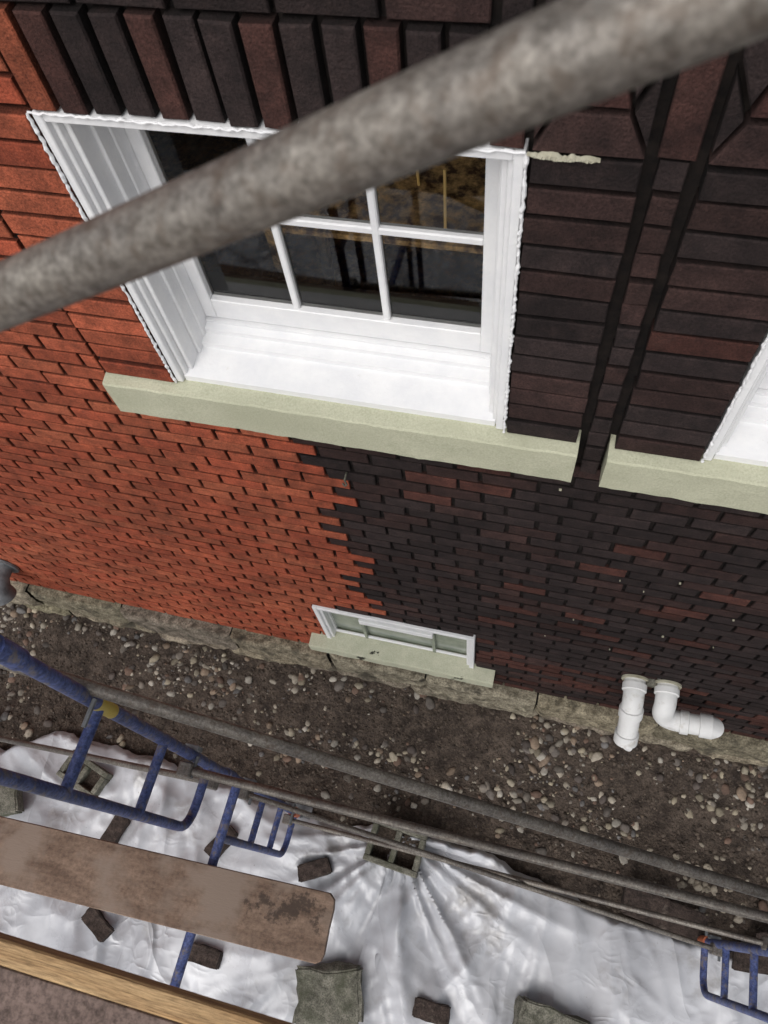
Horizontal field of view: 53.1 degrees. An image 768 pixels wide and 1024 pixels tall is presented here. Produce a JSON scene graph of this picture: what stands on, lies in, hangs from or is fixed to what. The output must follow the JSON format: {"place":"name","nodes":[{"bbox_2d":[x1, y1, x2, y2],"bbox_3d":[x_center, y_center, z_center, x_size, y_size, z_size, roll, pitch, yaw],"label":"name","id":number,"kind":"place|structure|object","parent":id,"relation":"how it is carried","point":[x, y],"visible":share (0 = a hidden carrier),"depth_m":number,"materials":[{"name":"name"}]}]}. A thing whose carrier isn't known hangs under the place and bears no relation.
{"place":"outdoors","nodes":[
{"label":"outdoors","id":0,"kind":"place"},
{"bbox_2d":[148,130,482,302],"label":"room floor","id":1,"kind":"structure","parent":0,"point":[438,273],"depth_m":3.69,"materials":[{"name":"wood"}]},
{"bbox_2d":[205,271,481,324],"bbox_3d":[0.761,-0.407,2.748,2.900,0.740,0.100,10,64,11],"label":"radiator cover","id":2,"kind":"object","parent":1,"relation":"on","point":[402,304],"visible":0.03,"depth_m":2.58,"materials":[{"name":"wood"}]},
{"bbox_2d":[264,156,485,285],"bbox_3d":[0.067,-0.907,2.975,1.060,0.920,0.560,10,64,11],"label":"side table","id":3,"kind":"object","parent":1,"relation":"on","point":[407,200],"visible":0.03,"depth_m":2.51,"materials":[{"name":"wood"}]},
{"bbox_2d":[416,168,446,228],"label":"brass rods","id":4,"kind":"object","parent":3,"relation":"on","point":[444,193],"visible":0.16,"depth_m":2.33,"materials":[{"name":"gold metal"}]},
{"bbox_2d":[0,604,767,951],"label":"ground","id":5,"kind":"structure","parent":0,"point":[472,720],"depth_m":5.40,"materials":[{"name":"brown soil"}]},
{"bbox_2d":[56,750,112,795],"bbox_3d":[-2.140,1.893,5.519,0.340,0.140,0.200,26,68,18],"label":"concrete block","id":6,"kind":"object","parent":5,"relation":"on","point":[93,778],"depth_m":5.47,"materials":[{"name":"grey concrete"}]},
{"bbox_2d":[0,731,408,1023],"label":"plastic sheet","id":7,"kind":"object","parent":5,"relation":"on","point":[258,981],"visible":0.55,"depth_m":5.12,"materials":[{"name":"white plastic"}]},
{"bbox_2d":[0,785,23,816],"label":"stone slab","id":8,"kind":"object","parent":7,"relation":"on","point":[11,801],"depth_m":5.38,"materials":[{"name":"stone"}]},
{"bbox_2d":[81,907,114,941],"bbox_3d":[-1.879,2.704,5.041,0.224,0.080,0.115,38,72,22],"label":"loose brick","id":9,"kind":"object","parent":7,"relation":"on","point":[98,925],"visible":0.82,"depth_m":5.01,"materials":[{"name":"brown brick"}]},
{"bbox_2d":[100,815,130,842],"bbox_3d":[-1.856,2.204,5.301,0.109,0.078,0.227,25,68,17],"label":"loose brick","id":10,"kind":"object","parent":7,"relation":"on","point":[116,828],"visible":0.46,"depth_m":5.28,"materials":[{"name":"brown brick"}]},
{"bbox_2d":[0,635,312,987],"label":"scaffold frame","id":11,"kind":"object","parent":7,"relation":"on","point":[14,656],"visible":0.84,"depth_m":2.67,"materials":[{"name":"blue paint"}]},
{"bbox_2d":[0,736,218,790],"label":"scaffold tube","id":12,"kind":"object","parent":11,"relation":"attached to","point":[211,785],"visible":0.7,"depth_m":3.97,"materials":[{"name":"metal"}]},
{"bbox_2d":[0,932,292,1023],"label":"scaffold platform","id":13,"kind":"structure","parent":11,"relation":"on","point":[40,984],"depth_m":1.41,"materials":[{"name":"brown wood"}]},
{"bbox_2d":[0,816,334,963],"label":"wooden plank","id":14,"kind":"object","parent":11,"relation":"on","point":[253,911],"visible":1,"depth_m":3.58,"materials":[{"name":"brown wood"}]},
{"bbox_2d":[0,0,767,331],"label":"scaffold tube","id":15,"kind":"object","parent":11,"relation":"attached to","point":[548,62],"visible":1,"depth_m":0.39,"materials":[{"name":"metal"}]},
{"bbox_2d":[0,664,767,900],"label":"scaffold tube","id":16,"kind":"object","parent":11,"relation":"attached to","point":[218,726],"visible":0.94,"depth_m":2.46,"materials":[{"name":"metal"}]},
{"bbox_2d":[176,760,767,922],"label":"scaffold tube","id":17,"kind":"object","parent":11,"relation":"attached to","point":[186,769],"visible":1,"depth_m":2.86,"materials":[{"name":"metal"}]},
{"bbox_2d":[188,942,222,969],"bbox_3d":[-1.146,2.828,4.897,0.229,0.081,0.117,10,64,11],"label":"loose brick","id":18,"kind":"object","parent":7,"relation":"on","point":[205,955],"visible":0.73,"depth_m":4.87,"materials":[{"name":"brown brick"}]},
{"bbox_2d":[204,825,237,856],"bbox_3d":[-1.101,2.243,5.213,0.115,0.082,0.231,37,72,21],"label":"loose brick","id":19,"kind":"object","parent":7,"relation":"on","point":[231,831],"visible":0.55,"depth_m":5.19,"materials":[{"name":"brown brick"}]},
{"bbox_2d":[297,857,332,881],"bbox_3d":[-0.460,2.354,5.063,0.224,0.079,0.112,-16,62,-2],"label":"loose brick","id":20,"kind":"object","parent":7,"relation":"on","point":[313,869],"visible":1,"depth_m":5.03,"materials":[{"name":"brown brick"}]},
{"bbox_2d":[292,961,363,1023],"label":"stone slab","id":21,"kind":"object","parent":7,"relation":"on","point":[329,993],"depth_m":4.66,"materials":[{"name":"concrete"}]},
{"bbox_2d":[0,607,767,941],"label":"pebbles","id":22,"kind":"object","parent":5,"relation":"on","point":[472,785],"visible":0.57,"depth_m":5.40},
{"bbox_2d":[9,580,767,766],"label":"foundation","id":23,"kind":"object","parent":5,"relation":"on","point":[602,720],"depth_m":5.39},
{"bbox_2d":[0,0,767,721],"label":"brick wall","id":24,"kind":"structure","parent":23,"relation":"on","point":[686,192],"depth_m":1.76,"materials":[{"name":"black brick"}]},
{"bbox_2d":[0,559,19,605],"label":"exhaust vent","id":25,"kind":"object","parent":24,"relation":"attached to","point":[8,591],"visible":1,"depth_m":5.37,"materials":[{"name":"grey metal"}]},
{"bbox_2d":[32,106,528,428],"bbox_3d":[-0.175,-0.666,2.163,1.109,1.106,0.264,10,64,11],"label":"window frame","id":26,"kind":"object","parent":24,"relation":"attached to","point":[201,330],"visible":0.43,"depth_m":2.40,"materials":[{"name":"white wood"}]},
{"bbox_2d":[26,111,528,432],"bbox_3d":[-0.212,-0.572,2.052,1.130,1.007,0.015,10,64,11],"label":"caulk","id":27,"kind":"object","parent":26,"relation":"attached to","point":[251,130],"visible":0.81,"depth_m":1.71,"materials":[{"name":"white paint"}]},
{"bbox_2d":[102,372,580,481],"bbox_3d":[-0.169,-0.330,2.587,1.614,0.192,0.136,10,64,11],"label":"window sill","id":28,"kind":"structure","parent":24,"relation":"attached to","point":[427,437],"depth_m":2.53,"materials":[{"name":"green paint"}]},
{"bbox_2d":[0,0,767,740],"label":"brick courses","id":29,"kind":"object","parent":24,"relation":"attached to","point":[76,518],"visible":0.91,"depth_m":2.68,"materials":[{"name":"red brick"}]},
{"bbox_2d":[342,472,347,486],"bbox_3d":[-0.147,-0.123,2.954,0.028,0.042,0.049,10,64,11],"label":"wall hook","id":30,"kind":"object","parent":29,"relation":"attached to","point":[343,484],"depth_m":2.94,"materials":[{"name":"grey metal"}]},
{"bbox_2d":[526,151,600,163],"bbox_3d":[0.348,-0.688,1.494,0.142,0.020,0.013,10,64,11],"label":"putty smear","id":31,"kind":"object","parent":29,"relation":"attached to","point":[555,156],"visible":1,"depth_m":1.49},
{"bbox_2d":[544,488,734,649],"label":"mortar specks","id":32,"kind":"object","parent":29,"relation":"attached to","point":[643,591],"visible":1,"depth_m":3.26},
{"bbox_2d":[312,604,475,667],"bbox_3d":[0.096,0.689,4.771,0.978,0.593,0.215,10,64,11],"label":"basement window frame","id":33,"kind":"object","parent":24,"relation":"attached to","point":[324,616],"visible":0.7,"depth_m":4.64,"materials":[{"name":"white wood"}]},
{"bbox_2d":[331,613,466,654],"bbox_3d":[0.087,0.735,4.768,0.872,0.518,0.038,10,64,11],"label":"basement window pane","id":34,"kind":"object","parent":33,"relation":"in","point":[438,641],"visible":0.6,"depth_m":4.89,"materials":[{"name":"glass"}]},
{"bbox_2d":[309,628,494,687],"bbox_3d":[0.119,0.918,5.031,1.225,0.134,0.190,10,64,11],"label":"basement window sill","id":35,"kind":"structure","parent":24,"relation":"attached to","point":[437,664],"depth_m":4.98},
{"bbox_2d":[613,674,647,751],"bbox_3d":[1.396,1.139,4.366,0.162,0.382,0.373,10,64,11],"label":"pvc drain pipe","id":36,"kind":"object","parent":24,"relation":"attached to","point":[630,714],"visible":1,"depth_m":4.29,"materials":[{"name":"white plastic"}]},
{"bbox_2d":[646,678,657,687],"bbox_3d":[1.498,0.950,4.300,0.060,0.060,0.050,10,64,11],"label":"conduit stub","id":37,"kind":"object","parent":24,"relation":"attached to","point":[651,683],"visible":0.73,"depth_m":4.28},
{"bbox_2d":[599,434,767,513],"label":"window sill","id":38,"kind":"structure","parent":24,"relation":"attached to","point":[731,484],"depth_m":2.32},
{"bbox_2d":[652,678,723,738],"bbox_3d":[1.696,1.105,4.289,0.420,0.310,0.237,10,64,11],"label":"pvc drain pipe","id":39,"kind":"object","parent":24,"relation":"attached to","point":[666,714],"visible":0.98,"depth_m":4.26,"materials":[{"name":"white plastic"}]},
{"bbox_2d":[704,330,767,466],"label":"window frame","id":40,"kind":"object","parent":24,"relation":"attached to","point":[742,436],"visible":0.52,"depth_m":2.25,"materials":[{"name":"white wood"}]},
{"bbox_2d":[700,335,767,462],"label":"caulk","id":41,"kind":"object","parent":40,"relation":"attached to","point":[746,378],"visible":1,"depth_m":2.00,"materials":[{"name":"white paint"}]},
{"bbox_2d":[363,823,427,877],"bbox_3d":[0.083,2.216,5.069,0.360,0.230,0.270,14,65,13],"label":"concrete block","id":42,"kind":"object","parent":5,"relation":"on","point":[407,864],"depth_m":5.00,"materials":[{"name":"grey concrete"}]},
{"bbox_2d":[358,836,767,1023],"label":"plastic sheet","id":43,"kind":"object","parent":5,"relation":"on","point":[468,947],"visible":0.88,"depth_m":4.73,"materials":[{"name":"white plastic"}]},
{"bbox_2d":[412,997,450,1023],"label":"loose brick","id":44,"kind":"object","parent":43,"relation":"on","point":[426,1010],"visible":1,"depth_m":4.59,"materials":[{"name":"brown brick"}]},
{"bbox_2d":[512,995,589,1023],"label":"stone slab","id":45,"kind":"object","parent":43,"relation":"on","point":[527,1010],"depth_m":4.50,"materials":[{"name":"concrete"}]},
{"bbox_2d":[697,931,767,1022],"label":"scaffold frame","id":46,"kind":"object","parent":43,"relation":"on","point":[754,951],"visible":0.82,"depth_m":4.04,"materials":[{"name":"blue paint"}]},
{"bbox_2d":[238,789,721,956],"bbox_3d":[0.579,1.963,4.153,2.685,1.110,0.062,12,65,12],"label":"scaffold tube","id":47,"kind":"object","parent":46,"relation":"attached to","point":[244,794],"visible":0.91,"depth_m":4.13,"materials":[{"name":"metal"}]},
{"bbox_2d":[282,814,767,949],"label":"scaffold tube","id":48,"kind":"object","parent":46,"relation":"attached to","point":[763,941],"visible":0.85,"depth_m":4.03,"materials":[{"name":"metal"}]},
{"bbox_2d":[732,951,767,974],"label":"loose brick","id":49,"kind":"object","parent":43,"relation":"on","point":[740,961],"visible":0.65,"depth_m":4.57,"materials":[{"name":"brown brick"}]},
{"bbox_2d":[620,887,708,939],"bbox_3d":[1.730,2.486,4.755,0.510,0.078,0.175,16,66,14],"label":"paving stone","id":50,"kind":"object","parent":5,"relation":"on","point":[645,900],"visible":0.68,"depth_m":4.73,"materials":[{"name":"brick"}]},
{"bbox_2d":[754,932,767,938],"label":"loose brick","id":51,"kind":"object","parent":5,"relation":"on","point":[759,935],"visible":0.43,"depth_m":4.65,"materials":[{"name":"brown brick"}]}
]}

